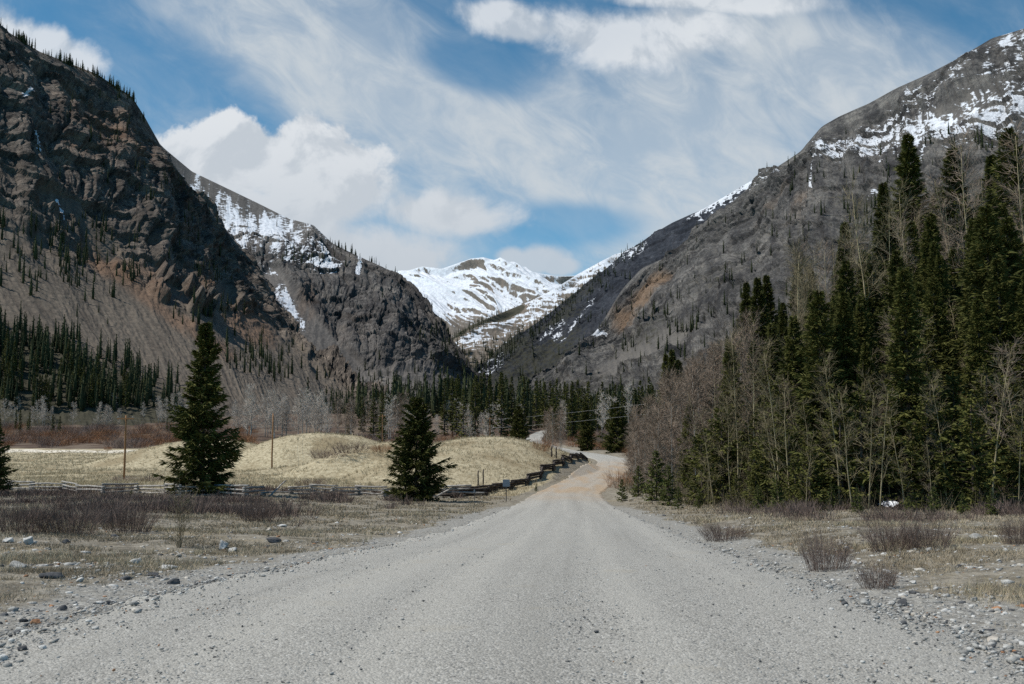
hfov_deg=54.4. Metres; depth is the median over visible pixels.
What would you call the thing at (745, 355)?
aspen tree
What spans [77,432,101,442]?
willow bush
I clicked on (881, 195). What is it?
spruce tree
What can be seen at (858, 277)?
spruce tree
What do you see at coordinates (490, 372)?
spruce tree
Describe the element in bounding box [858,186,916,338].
aspen tree
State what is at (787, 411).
young spruce
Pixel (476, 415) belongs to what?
spruce tree
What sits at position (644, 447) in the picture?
aspen tree
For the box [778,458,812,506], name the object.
young spruce
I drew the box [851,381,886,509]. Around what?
aspen tree
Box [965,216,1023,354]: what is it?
spruce tree
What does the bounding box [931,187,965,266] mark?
aspen tree
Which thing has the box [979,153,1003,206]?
spruce tree
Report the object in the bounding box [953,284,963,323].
spruce tree
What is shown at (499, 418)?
aspen tree
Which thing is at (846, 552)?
shrub
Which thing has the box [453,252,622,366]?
mountain shoulder
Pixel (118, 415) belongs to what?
aspen tree
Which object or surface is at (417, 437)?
spruce tree
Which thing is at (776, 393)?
young spruce
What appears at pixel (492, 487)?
stacked log fence
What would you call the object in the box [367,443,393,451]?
willow bush
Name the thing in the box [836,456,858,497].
young spruce
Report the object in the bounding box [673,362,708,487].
aspen tree
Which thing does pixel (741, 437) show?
young spruce
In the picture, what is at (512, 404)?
spruce tree
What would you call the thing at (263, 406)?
aspen tree
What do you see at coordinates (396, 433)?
power line
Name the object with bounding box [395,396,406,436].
aspen tree
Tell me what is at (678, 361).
spruce tree
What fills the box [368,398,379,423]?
aspen tree
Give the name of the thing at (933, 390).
aspen tree
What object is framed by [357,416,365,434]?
aspen tree
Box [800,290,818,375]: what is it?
spruce tree
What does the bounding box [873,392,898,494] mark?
aspen tree
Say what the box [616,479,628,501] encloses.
young spruce
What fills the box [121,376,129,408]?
spruce tree
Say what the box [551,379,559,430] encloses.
spruce tree
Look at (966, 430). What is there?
young spruce
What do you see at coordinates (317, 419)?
aspen tree
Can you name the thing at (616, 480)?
willow bush
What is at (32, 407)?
aspen tree
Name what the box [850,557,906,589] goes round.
shrub
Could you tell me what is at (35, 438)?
willow bush
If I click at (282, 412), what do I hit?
aspen tree
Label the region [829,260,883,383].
spruce tree
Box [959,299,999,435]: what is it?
spruce tree
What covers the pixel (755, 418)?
young spruce
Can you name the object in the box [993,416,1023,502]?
young spruce
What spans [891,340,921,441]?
aspen tree
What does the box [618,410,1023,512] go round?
forest undergrowth
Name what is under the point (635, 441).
aspen tree
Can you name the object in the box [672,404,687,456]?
aspen tree
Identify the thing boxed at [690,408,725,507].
aspen tree
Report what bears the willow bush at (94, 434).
on the ground at (258, 457)
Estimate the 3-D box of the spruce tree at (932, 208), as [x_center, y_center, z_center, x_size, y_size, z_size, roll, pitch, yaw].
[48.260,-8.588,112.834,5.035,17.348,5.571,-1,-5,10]
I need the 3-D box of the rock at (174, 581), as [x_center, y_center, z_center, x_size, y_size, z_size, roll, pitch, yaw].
[-5.180,3.682,15.239,0.198,0.132,0.107,1,-5,-13]
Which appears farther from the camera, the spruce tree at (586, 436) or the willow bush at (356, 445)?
the spruce tree at (586, 436)
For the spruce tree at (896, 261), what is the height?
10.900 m
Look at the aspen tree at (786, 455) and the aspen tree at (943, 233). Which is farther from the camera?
the aspen tree at (943, 233)
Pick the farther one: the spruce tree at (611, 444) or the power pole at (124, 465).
the spruce tree at (611, 444)
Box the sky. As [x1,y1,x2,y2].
[0,0,1023,275]
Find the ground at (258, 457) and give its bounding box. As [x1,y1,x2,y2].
[0,387,1023,657]
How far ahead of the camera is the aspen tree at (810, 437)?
54.18 m
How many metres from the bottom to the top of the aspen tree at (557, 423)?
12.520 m
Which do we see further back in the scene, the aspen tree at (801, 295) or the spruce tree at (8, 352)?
the spruce tree at (8, 352)
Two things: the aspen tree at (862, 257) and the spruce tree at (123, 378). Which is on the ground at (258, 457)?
the aspen tree at (862, 257)
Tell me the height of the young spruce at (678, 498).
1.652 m
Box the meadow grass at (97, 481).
[2,431,592,495]
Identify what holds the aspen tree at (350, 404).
on the ground at (258, 457)
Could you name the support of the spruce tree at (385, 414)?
on the ground at (258, 457)
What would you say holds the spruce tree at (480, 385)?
on the ground at (258, 457)
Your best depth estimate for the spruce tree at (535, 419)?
552.25 m
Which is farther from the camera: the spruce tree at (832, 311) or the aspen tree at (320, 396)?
the aspen tree at (320, 396)
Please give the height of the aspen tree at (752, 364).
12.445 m
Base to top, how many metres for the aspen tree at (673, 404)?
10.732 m
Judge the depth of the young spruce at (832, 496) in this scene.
53.93 m
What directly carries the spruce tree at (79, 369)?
on the mountain crag
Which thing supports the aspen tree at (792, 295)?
on the ground at (258, 457)
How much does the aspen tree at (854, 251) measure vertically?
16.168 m
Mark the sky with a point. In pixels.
(549, 137)
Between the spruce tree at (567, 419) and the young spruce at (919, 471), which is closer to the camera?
the young spruce at (919, 471)
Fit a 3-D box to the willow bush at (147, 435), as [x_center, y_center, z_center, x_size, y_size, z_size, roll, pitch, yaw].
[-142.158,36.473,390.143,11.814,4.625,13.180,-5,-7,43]
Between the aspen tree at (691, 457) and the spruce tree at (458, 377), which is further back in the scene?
the spruce tree at (458, 377)
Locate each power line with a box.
[131,404,641,427]
[133,414,643,434]
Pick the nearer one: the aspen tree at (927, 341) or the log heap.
the aspen tree at (927, 341)
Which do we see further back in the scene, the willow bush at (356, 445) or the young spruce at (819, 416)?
the willow bush at (356, 445)
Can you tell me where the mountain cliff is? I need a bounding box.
[161,146,493,395]
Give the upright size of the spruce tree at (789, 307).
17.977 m
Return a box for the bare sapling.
[152,471,199,547]
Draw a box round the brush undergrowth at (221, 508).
[0,480,1023,526]
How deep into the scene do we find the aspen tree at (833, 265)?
114.93 m
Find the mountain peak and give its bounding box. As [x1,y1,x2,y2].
[396,257,573,336]
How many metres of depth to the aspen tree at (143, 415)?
485.88 m
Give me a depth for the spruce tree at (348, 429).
425.43 m
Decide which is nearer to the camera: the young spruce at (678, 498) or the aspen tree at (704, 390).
the young spruce at (678, 498)
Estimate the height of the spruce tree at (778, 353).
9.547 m
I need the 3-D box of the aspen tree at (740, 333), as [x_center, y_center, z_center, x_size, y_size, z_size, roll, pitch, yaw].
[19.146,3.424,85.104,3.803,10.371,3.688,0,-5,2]
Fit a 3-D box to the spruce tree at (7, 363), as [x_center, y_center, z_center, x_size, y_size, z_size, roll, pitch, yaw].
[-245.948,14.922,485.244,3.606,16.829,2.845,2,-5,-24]
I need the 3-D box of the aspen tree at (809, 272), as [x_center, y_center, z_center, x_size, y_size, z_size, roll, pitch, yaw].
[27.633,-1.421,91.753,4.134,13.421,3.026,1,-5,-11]
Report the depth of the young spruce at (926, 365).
59.04 m
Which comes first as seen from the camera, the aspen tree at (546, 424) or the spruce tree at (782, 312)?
the spruce tree at (782, 312)
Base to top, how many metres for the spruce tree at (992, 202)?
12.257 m
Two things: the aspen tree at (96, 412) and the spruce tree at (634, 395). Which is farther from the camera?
the spruce tree at (634, 395)
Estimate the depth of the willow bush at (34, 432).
416.93 m
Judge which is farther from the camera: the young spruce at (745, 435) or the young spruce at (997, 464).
the young spruce at (745, 435)
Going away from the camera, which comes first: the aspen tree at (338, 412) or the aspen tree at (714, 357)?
the aspen tree at (714, 357)
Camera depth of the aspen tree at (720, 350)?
108.33 m
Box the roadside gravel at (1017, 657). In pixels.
[0,505,1023,683]
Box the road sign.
[503,479,509,500]
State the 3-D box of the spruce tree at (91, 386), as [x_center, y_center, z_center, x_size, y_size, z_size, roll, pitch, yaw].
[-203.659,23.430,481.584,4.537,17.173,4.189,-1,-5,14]
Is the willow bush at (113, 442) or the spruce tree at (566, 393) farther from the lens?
the spruce tree at (566, 393)
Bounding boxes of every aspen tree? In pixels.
[0,398,9,421]
[30,406,36,425]
[32,399,40,422]
[39,397,48,415]
[39,403,46,424]
[42,404,47,425]
[68,402,77,427]
[94,402,103,423]
[101,406,109,424]
[104,404,110,425]
[116,408,121,429]
[140,402,146,416]
[156,400,162,419]
[160,399,168,418]
[230,401,248,432]
[236,382,264,434]
[240,402,253,432]
[253,387,275,436]
[259,388,286,438]
[272,398,283,429]
[277,393,294,436]
[278,395,289,418]
[280,403,292,433]
[289,386,314,433]
[299,388,318,432]
[301,393,312,432]
[308,392,328,432]
[309,399,326,431]
[314,389,331,428]
[321,401,336,433]
[331,395,342,427]
[334,399,341,427]
[342,404,347,433]
[343,398,356,432]
[345,400,356,425]
[346,396,355,429]
[347,414,354,433]
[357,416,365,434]
[363,396,369,420]
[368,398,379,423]
[380,394,403,439]
[390,397,401,437]
[391,406,399,430]
[392,393,401,422]
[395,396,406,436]
[398,397,409,427]
[432,415,438,431]
[439,400,450,432]
[461,403,469,437]
[463,410,476,436]
[475,413,484,436]
[480,413,494,436]
[488,403,496,430]
[494,404,505,430]
[540,414,552,440]
[541,411,551,444]
[545,406,558,445]
[545,422,553,444]
[548,416,558,444]
[553,410,567,445]
[555,409,569,448]
[557,400,566,429]
[595,391,608,431]
[598,401,606,429]
[602,395,612,419]
[621,406,643,472]
[622,403,646,481]
[623,383,633,422]
[624,417,644,489]
[632,422,651,489]
[637,394,660,469]
[637,407,666,492]
[638,424,653,473]
[639,363,691,489]
[642,398,671,487]
[647,380,674,461]
[648,423,671,477]
[659,370,685,456]
[661,375,682,451]
[666,378,686,456]
[672,364,698,429]
[672,364,702,442]
[672,382,688,458]
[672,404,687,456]
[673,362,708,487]
[679,384,710,496]
[682,354,715,438]
[682,356,697,402]
[687,432,703,499]
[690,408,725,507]
[692,348,710,414]
[695,350,722,435]
[700,379,712,428]
[700,454,714,507]
[704,338,721,379]
[704,369,729,495]
[705,334,731,393]
[705,337,721,386]
[705,401,723,492]
[707,352,731,416]
[712,320,755,491]
[713,392,745,497]
[725,387,745,485]
[729,322,756,417]
[731,307,761,364]
[731,308,773,459]
[732,337,756,420]
[732,370,758,445]
[732,440,747,501]
[736,338,748,379]
[741,448,755,496]
[742,378,761,463]
[749,334,797,481]
[757,402,790,503]
[766,379,802,498]
[774,228,826,322]
[774,233,822,362]
[776,376,802,457]
[783,239,814,333]
[787,264,826,335]
[787,266,811,344]
[789,255,819,334]
[791,395,821,492]
[796,274,821,315]
[797,430,819,501]
[799,238,831,306]
[808,238,836,325]
[809,348,856,501]
[818,237,845,299]
[825,231,864,303]
[825,386,872,509]
[831,166,889,349]
[832,223,867,295]
[835,214,870,284]
[843,370,876,498]
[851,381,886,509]
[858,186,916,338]
[863,379,901,511]
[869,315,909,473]
[870,348,885,412]
[872,391,893,493]
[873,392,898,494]
[876,311,900,449]
[879,172,918,269]
[880,208,918,274]
[880,408,913,505]
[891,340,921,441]
[899,426,924,500]
[907,196,928,248]
[910,308,936,383]
[912,205,925,235]
[917,167,964,262]
[917,439,939,501]
[918,368,958,505]
[921,185,944,252]
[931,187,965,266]
[932,126,998,272]
[942,233,962,287]
[943,296,967,368]
[964,170,981,215]
[966,165,992,216]
[967,368,1001,458]
[975,333,1023,502]
[987,119,1023,255]
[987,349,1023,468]
[1002,385,1023,506]
[1004,183,1023,255]
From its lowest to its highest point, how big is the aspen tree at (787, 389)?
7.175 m
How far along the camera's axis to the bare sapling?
26.02 m
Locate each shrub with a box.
[0,494,61,534]
[31,496,110,534]
[90,495,167,533]
[233,493,282,522]
[695,514,753,541]
[794,519,861,571]
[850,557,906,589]
[853,507,924,553]
[897,512,964,549]
[993,511,1023,544]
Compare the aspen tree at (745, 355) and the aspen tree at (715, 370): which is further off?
the aspen tree at (745, 355)
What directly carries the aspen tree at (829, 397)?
on the ground at (258, 457)
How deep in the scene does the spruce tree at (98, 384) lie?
484.52 m
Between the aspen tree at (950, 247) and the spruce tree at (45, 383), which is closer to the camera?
the aspen tree at (950, 247)
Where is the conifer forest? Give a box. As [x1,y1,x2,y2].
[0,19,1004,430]
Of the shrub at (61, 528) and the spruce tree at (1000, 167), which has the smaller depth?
the shrub at (61, 528)
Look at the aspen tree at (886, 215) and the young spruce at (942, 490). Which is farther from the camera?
the aspen tree at (886, 215)
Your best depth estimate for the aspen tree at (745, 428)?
66.53 m
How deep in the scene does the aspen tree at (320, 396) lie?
427.43 m
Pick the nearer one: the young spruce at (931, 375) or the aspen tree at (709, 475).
the young spruce at (931, 375)
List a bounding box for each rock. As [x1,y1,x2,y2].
[3,537,14,542]
[9,561,28,567]
[23,536,33,544]
[30,619,41,623]
[39,572,64,578]
[56,605,67,610]
[147,572,158,575]
[167,578,179,584]
[219,540,228,548]
[266,537,281,542]
[897,598,906,606]
[968,533,981,538]
[987,636,998,641]
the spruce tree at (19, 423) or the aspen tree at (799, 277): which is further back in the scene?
the spruce tree at (19, 423)
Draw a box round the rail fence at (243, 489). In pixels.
[7,480,438,496]
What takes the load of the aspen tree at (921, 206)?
on the ground at (258, 457)
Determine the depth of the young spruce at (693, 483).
69.74 m
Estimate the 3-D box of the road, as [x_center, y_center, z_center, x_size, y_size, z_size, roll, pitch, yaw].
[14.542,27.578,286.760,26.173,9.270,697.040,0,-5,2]
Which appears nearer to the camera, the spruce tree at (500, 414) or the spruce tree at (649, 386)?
the spruce tree at (500, 414)
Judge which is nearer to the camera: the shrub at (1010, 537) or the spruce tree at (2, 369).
the shrub at (1010, 537)
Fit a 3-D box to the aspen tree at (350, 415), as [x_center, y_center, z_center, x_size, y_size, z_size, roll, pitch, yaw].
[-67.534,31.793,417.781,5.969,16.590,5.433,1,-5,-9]
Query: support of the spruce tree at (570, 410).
on the ground at (258, 457)
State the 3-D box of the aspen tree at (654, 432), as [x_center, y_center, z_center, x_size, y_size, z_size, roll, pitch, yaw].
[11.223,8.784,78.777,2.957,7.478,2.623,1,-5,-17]
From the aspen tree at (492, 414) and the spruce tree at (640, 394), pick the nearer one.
the aspen tree at (492, 414)
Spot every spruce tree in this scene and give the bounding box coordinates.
[0,425,18,495]
[1,329,9,358]
[1,354,4,380]
[1,372,6,401]
[2,339,9,369]
[3,356,8,377]
[12,340,18,371]
[14,342,16,369]
[14,409,17,427]
[15,359,23,389]
[17,410,22,431]
[27,413,31,431]
[31,349,39,380]
[31,374,37,404]
[37,375,41,404]
[39,375,43,403]
[41,374,47,405]
[46,378,52,410]
[49,415,54,431]
[56,359,64,388]
[57,416,61,431]
[65,339,69,366]
[66,348,73,376]
[67,371,76,400]
[77,356,81,386]
[80,363,86,384]
[87,373,93,406]
[90,367,95,398]
[96,374,101,403]
[97,354,99,381]
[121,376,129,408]
[122,367,125,390]
[123,373,131,404]
[151,322,247,494]
[345,394,355,434]
[358,396,366,431]
[367,391,378,438]
[375,392,387,441]
[381,396,457,501]
[383,399,387,435]
[438,377,449,435]
[446,375,453,416]
[447,377,455,436]
[452,383,461,436]
[453,381,460,428]
[454,374,462,420]
[455,388,470,437]
[467,394,475,435]
[469,375,481,436]
[476,383,480,424]
[478,373,483,414]
[482,379,495,436]
[486,370,495,411]
[493,372,509,436]
[495,373,509,424]
[507,376,515,423]
[508,406,530,440]
[520,377,528,427]
[531,380,542,428]
[537,379,542,418]
[539,383,548,424]
[540,381,548,428]
[546,381,552,418]
[547,386,560,438]
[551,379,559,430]
[555,383,564,430]
[562,381,565,422]
[562,383,569,432]
[565,399,570,438]
[566,380,578,439]
[566,389,575,438]
[573,402,596,450]
[574,389,580,418]
[575,380,580,418]
[577,385,585,431]
[580,387,586,432]
[585,381,595,431]
[589,395,595,433]
[594,392,601,434]
[596,391,606,433]
[596,402,630,453]
[599,382,604,427]
[613,384,618,411]
[620,390,627,422]
[632,387,637,416]
[636,380,645,416]
[640,387,650,417]
[646,377,652,397]
[650,384,655,411]
[657,354,668,405]
[664,349,680,387]
[675,359,685,387]
[675,399,703,483]
[704,386,716,429]
[706,341,751,451]
[736,281,753,347]
[742,341,762,423]
[746,276,772,364]
[751,321,783,433]
[757,274,779,354]
[773,302,790,372]
[774,314,808,455]
[775,318,787,373]
[778,290,872,496]
[786,263,803,340]
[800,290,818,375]
[826,289,866,427]
[828,247,846,318]
[828,292,857,363]
[828,295,835,326]
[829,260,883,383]
[830,222,858,296]
[852,342,887,476]
[853,303,888,424]
[854,249,877,310]
[854,292,887,411]
[859,251,887,364]
[867,181,901,322]
[872,250,913,390]
[876,267,951,495]
[890,132,930,254]
[900,220,921,281]
[910,281,940,375]
[911,261,923,284]
[912,277,963,410]
[914,211,958,335]
[922,241,954,325]
[924,192,945,252]
[931,255,959,350]
[932,147,978,296]
[937,204,1023,419]
[943,260,955,311]
[948,246,964,297]
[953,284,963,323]
[955,217,981,328]
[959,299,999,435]
[962,193,1003,288]
[962,255,1023,430]
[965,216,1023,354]
[975,126,1023,229]
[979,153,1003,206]
[997,202,1013,250]
[1000,273,1023,420]
[1015,197,1023,273]
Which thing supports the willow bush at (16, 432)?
on the ground at (258, 457)
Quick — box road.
[0,427,1023,683]
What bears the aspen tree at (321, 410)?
on the ground at (258, 457)
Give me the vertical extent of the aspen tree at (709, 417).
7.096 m
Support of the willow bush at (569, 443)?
on the ground at (258, 457)
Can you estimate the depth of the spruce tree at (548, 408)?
599.79 m
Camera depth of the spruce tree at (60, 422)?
420.49 m
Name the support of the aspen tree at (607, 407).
on the ground at (258, 457)
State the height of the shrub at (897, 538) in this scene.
0.956 m
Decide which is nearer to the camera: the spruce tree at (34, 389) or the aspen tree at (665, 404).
the aspen tree at (665, 404)
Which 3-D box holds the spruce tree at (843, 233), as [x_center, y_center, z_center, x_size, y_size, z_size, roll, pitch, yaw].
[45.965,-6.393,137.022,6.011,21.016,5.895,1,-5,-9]
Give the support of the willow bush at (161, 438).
on the ground at (258, 457)
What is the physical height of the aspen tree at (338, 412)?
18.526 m
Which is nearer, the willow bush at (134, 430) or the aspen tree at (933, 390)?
the aspen tree at (933, 390)
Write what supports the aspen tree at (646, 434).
on the ground at (258, 457)
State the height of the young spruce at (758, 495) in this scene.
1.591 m
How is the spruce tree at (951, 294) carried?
on the ground at (258, 457)
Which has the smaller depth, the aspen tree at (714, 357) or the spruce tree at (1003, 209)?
the spruce tree at (1003, 209)
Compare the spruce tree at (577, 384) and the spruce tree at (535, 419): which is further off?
the spruce tree at (535, 419)
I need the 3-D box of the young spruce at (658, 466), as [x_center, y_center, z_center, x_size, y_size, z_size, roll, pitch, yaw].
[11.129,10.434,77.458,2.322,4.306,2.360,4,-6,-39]
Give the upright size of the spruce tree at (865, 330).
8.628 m
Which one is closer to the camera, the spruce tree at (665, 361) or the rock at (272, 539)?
the rock at (272, 539)
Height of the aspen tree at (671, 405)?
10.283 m
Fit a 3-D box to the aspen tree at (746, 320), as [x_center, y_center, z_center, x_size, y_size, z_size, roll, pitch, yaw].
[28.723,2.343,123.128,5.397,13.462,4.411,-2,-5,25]
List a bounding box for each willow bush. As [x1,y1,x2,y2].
[2,434,23,443]
[3,426,15,436]
[3,428,27,435]
[5,433,34,442]
[23,428,47,435]
[27,435,48,442]
[34,435,65,444]
[37,436,65,447]
[39,423,62,430]
[51,439,69,446]
[56,434,83,444]
[73,433,100,442]
[77,422,99,431]
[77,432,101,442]
[79,424,101,431]
[82,429,109,438]
[88,427,111,434]
[93,435,120,444]
[100,431,122,439]
[101,429,124,437]
[102,437,132,447]
[106,424,124,431]
[107,473,133,481]
[110,434,142,448]
[124,426,144,433]
[130,436,153,446]
[130,471,166,481]
[131,438,153,445]
[132,439,152,447]
[134,431,167,437]
[135,425,159,433]
[140,435,166,444]
[152,434,172,443]
[155,420,174,428]
[157,433,179,444]
[238,434,261,442]
[291,477,329,485]
[306,447,351,458]
[328,438,372,452]
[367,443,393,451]
[386,431,397,438]
[434,433,447,442]
[440,431,460,440]
[530,438,553,451]
[563,440,577,446]
[578,439,602,449]
[594,425,610,438]
[602,467,636,487]
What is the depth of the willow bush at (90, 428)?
426.98 m
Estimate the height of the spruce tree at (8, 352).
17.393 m
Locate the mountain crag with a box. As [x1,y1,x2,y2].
[0,24,387,426]
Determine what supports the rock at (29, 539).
on the ground at (258, 457)
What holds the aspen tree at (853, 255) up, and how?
on the ground at (258, 457)
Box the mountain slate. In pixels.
[474,181,751,400]
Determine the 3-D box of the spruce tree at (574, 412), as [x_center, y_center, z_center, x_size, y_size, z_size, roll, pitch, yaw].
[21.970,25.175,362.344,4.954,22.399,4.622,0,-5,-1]
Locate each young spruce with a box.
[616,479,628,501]
[629,466,647,496]
[641,450,671,500]
[656,464,677,505]
[671,487,683,508]
[676,430,715,504]
[684,405,748,504]
[685,438,708,487]
[686,406,735,489]
[692,403,751,491]
[692,489,703,508]
[703,448,740,502]
[719,429,752,483]
[723,472,744,505]
[725,401,786,485]
[738,421,752,467]
[738,430,786,503]
[739,424,787,504]
[740,465,765,504]
[741,464,768,508]
[745,378,798,474]
[751,486,764,510]
[754,390,802,481]
[766,429,808,506]
[768,478,785,509]
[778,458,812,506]
[782,404,844,503]
[788,390,883,510]
[789,446,828,511]
[790,384,857,455]
[798,403,866,496]
[822,387,910,504]
[824,484,839,509]
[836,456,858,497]
[849,488,864,513]
[874,374,913,457]
[885,376,978,501]
[891,393,969,510]
[898,424,940,495]
[901,496,914,514]
[903,368,969,464]
[912,356,949,434]
[924,486,941,514]
[925,303,965,369]
[925,372,990,480]
[928,393,1017,511]
[933,309,961,397]
[935,461,961,505]
[941,425,990,488]
[951,363,1021,477]
[953,313,967,355]
[957,494,968,514]
[958,292,978,319]
[959,466,997,510]
[981,402,1023,494]
[981,445,1006,483]
[984,489,1000,515]
[991,374,1023,456]
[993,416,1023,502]
[994,384,1023,458]
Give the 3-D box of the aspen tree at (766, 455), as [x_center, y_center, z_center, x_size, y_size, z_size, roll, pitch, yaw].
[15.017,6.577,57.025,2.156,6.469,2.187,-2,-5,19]
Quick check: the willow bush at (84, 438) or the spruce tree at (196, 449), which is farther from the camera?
the willow bush at (84, 438)
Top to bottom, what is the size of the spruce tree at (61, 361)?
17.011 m
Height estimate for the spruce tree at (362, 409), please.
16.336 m
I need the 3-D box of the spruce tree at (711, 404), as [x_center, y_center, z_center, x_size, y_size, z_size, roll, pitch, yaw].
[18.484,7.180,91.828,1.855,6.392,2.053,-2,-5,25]
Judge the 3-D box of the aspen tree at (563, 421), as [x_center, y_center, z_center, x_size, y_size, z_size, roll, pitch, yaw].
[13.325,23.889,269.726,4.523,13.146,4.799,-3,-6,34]
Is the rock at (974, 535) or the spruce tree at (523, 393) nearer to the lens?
the rock at (974, 535)
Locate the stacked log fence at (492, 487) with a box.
[455,452,588,495]
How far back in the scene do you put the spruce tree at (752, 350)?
89.53 m
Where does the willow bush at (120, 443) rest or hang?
on the ground at (258, 457)
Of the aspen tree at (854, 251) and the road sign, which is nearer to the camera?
the road sign
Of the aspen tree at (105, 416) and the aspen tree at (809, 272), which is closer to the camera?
the aspen tree at (809, 272)
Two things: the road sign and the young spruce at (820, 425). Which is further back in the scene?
the road sign
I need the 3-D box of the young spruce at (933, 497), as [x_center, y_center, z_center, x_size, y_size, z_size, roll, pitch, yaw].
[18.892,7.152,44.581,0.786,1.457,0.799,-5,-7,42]
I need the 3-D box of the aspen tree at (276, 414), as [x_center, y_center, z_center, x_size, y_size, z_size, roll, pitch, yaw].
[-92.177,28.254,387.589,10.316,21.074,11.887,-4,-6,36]
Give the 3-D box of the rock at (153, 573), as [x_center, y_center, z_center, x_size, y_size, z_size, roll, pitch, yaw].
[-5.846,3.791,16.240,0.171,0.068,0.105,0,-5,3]
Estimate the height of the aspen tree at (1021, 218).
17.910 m
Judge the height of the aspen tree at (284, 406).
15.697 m
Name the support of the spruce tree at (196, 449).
on the ground at (258, 457)
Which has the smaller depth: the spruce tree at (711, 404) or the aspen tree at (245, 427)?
the spruce tree at (711, 404)
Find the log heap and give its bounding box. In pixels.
[434,484,487,497]
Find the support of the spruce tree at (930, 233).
on the ground at (258, 457)
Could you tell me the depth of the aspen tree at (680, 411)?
105.64 m
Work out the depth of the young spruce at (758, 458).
60.41 m
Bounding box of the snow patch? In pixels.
[881,500,897,506]
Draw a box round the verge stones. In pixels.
[0,504,1023,633]
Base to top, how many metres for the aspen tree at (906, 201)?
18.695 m
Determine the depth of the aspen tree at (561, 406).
401.48 m
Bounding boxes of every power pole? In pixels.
[117,415,133,479]
[271,413,273,466]
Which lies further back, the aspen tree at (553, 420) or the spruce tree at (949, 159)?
the aspen tree at (553, 420)
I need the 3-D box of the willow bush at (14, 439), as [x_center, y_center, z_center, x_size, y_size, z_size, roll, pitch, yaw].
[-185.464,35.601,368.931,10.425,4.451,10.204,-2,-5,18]
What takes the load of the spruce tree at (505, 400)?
on the ground at (258, 457)
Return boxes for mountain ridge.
[527,29,1023,402]
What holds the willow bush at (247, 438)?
on the ground at (258, 457)
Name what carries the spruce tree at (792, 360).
on the ground at (258, 457)
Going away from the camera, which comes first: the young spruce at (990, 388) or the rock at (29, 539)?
the rock at (29, 539)
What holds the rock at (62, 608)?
on the ground at (258, 457)
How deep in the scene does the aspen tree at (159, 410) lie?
470.67 m
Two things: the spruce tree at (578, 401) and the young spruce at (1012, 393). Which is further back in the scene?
the spruce tree at (578, 401)
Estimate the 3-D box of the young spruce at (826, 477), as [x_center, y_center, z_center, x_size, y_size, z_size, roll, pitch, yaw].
[18.243,6.085,55.738,4.989,6.923,4.457,-3,-6,30]
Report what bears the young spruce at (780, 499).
on the ground at (258, 457)
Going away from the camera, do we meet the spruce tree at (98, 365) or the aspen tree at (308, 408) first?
the aspen tree at (308, 408)
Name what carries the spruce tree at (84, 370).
on the mountain crag
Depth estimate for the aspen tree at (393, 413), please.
405.15 m
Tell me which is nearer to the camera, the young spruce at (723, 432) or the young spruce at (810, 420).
the young spruce at (810, 420)
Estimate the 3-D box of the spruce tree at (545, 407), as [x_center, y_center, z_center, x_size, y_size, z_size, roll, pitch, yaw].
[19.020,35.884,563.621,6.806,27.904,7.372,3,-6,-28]
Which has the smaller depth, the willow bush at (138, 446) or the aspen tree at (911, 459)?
the aspen tree at (911, 459)
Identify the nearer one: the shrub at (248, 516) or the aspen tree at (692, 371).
the shrub at (248, 516)
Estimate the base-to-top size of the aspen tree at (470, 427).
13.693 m
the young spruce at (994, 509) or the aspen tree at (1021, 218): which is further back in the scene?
the aspen tree at (1021, 218)
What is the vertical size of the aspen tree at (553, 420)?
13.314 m
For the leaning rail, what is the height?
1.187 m
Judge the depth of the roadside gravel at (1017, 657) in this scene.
11.46 m
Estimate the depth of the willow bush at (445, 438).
372.38 m
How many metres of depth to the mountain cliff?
1923.13 m
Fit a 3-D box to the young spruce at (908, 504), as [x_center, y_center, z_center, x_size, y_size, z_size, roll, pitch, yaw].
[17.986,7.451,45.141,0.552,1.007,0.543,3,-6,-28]
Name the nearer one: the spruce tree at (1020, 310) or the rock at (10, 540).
the rock at (10, 540)
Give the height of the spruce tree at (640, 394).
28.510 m
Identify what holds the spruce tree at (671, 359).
on the ground at (258, 457)
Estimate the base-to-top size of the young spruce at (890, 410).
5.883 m
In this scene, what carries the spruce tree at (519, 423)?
on the ground at (258, 457)
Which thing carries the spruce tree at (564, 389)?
on the ground at (258, 457)
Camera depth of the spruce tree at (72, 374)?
482.46 m
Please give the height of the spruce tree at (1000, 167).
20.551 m
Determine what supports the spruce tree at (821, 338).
on the ground at (258, 457)
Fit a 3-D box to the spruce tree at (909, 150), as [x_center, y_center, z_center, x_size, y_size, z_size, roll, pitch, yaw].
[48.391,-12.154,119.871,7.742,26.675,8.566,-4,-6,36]
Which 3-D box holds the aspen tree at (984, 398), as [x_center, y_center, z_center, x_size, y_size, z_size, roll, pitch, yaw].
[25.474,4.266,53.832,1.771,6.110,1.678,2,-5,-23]
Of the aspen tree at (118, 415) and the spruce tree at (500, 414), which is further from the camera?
the aspen tree at (118, 415)
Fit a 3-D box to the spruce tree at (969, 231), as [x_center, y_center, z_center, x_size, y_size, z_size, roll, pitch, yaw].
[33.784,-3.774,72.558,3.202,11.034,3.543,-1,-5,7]
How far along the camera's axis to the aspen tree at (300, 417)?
393.37 m
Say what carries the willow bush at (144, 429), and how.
on the ground at (258, 457)
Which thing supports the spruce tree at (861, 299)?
on the ground at (258, 457)
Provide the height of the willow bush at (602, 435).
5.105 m
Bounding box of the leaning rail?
[269,480,285,495]
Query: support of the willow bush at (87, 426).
on the ground at (258, 457)

